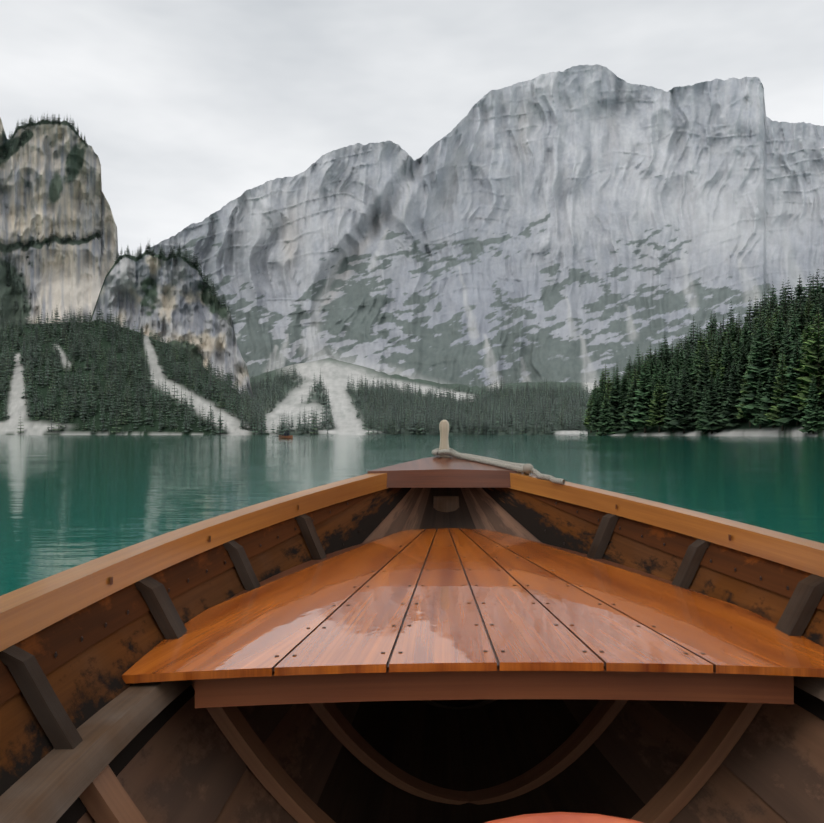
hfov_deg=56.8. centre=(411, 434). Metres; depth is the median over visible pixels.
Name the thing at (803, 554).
gunwale rail
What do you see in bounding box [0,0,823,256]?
sky
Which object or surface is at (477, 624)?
deck nails
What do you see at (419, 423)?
valley forest
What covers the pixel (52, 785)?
seat riser
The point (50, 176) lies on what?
cliff rock
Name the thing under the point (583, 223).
massif rock
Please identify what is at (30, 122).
trees
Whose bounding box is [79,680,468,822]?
hull frames
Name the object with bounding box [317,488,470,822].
hull bilge planks
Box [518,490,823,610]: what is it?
hull strake
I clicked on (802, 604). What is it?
hull ribs
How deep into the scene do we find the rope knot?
2.28 m
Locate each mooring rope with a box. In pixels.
[432,448,524,466]
[438,449,523,472]
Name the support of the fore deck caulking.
on the fore deck planks at (253, 633)
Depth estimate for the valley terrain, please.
1201.29 m
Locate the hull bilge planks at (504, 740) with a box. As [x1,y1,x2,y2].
[445,488,644,822]
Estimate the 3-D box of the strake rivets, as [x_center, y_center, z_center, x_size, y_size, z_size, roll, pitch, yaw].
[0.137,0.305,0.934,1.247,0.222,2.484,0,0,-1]
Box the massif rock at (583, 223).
[148,64,823,387]
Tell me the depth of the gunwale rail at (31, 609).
1.35 m
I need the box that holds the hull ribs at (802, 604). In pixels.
[453,513,823,802]
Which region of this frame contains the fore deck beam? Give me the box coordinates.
[195,665,793,707]
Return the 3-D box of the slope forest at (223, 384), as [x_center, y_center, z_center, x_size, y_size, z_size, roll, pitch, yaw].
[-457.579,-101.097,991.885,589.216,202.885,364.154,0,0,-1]
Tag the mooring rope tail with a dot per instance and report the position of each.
(539, 475)
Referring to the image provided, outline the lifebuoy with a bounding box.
[485,812,642,822]
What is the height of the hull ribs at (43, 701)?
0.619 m
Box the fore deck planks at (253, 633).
[122,528,823,683]
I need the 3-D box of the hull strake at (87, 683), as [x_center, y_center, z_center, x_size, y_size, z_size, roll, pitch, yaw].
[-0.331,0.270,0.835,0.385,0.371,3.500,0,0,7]
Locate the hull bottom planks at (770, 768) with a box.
[461,488,823,822]
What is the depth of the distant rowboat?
123.57 m
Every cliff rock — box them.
[0,118,119,328]
[91,253,252,398]
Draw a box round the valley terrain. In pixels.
[250,358,598,434]
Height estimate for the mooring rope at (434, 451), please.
0.067 m
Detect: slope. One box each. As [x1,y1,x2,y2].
[0,321,268,434]
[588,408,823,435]
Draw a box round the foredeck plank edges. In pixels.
[272,529,715,674]
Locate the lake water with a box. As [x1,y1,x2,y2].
[0,435,823,595]
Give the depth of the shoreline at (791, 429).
331.57 m
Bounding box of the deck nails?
[275,545,704,656]
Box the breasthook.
[368,456,524,487]
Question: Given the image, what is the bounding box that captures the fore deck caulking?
[226,531,706,670]
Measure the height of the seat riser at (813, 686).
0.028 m
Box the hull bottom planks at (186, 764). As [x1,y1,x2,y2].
[77,488,430,822]
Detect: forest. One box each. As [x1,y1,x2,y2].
[0,303,268,434]
[239,368,598,434]
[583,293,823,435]
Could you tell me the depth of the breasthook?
2.32 m
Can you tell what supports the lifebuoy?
on the bottom boards
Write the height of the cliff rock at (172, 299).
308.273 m
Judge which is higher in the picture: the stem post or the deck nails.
the stem post
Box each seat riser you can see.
[0,680,192,822]
[794,676,823,700]
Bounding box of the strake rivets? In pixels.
[54,502,788,657]
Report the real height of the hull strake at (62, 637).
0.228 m
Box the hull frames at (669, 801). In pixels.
[467,700,762,822]
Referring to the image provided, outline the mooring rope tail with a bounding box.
[531,468,564,484]
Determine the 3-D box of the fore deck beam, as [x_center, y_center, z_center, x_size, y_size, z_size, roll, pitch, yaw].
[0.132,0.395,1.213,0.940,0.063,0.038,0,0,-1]
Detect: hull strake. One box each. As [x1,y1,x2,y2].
[0,488,410,822]
[0,491,377,704]
[482,488,823,720]
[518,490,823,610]
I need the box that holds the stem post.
[439,420,449,456]
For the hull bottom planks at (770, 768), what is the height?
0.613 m
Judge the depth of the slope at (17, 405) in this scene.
903.54 m
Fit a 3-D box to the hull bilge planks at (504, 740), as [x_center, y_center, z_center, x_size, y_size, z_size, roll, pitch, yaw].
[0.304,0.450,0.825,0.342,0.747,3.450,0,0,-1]
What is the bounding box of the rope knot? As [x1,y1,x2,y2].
[523,463,533,472]
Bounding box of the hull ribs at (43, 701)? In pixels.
[0,514,462,748]
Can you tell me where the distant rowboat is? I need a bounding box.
[278,435,292,438]
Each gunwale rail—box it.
[0,473,386,651]
[510,473,823,576]
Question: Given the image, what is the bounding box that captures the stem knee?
[433,496,458,511]
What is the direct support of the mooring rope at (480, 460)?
on the breasthook
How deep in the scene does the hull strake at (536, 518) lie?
1.85 m
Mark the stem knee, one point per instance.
(446, 503)

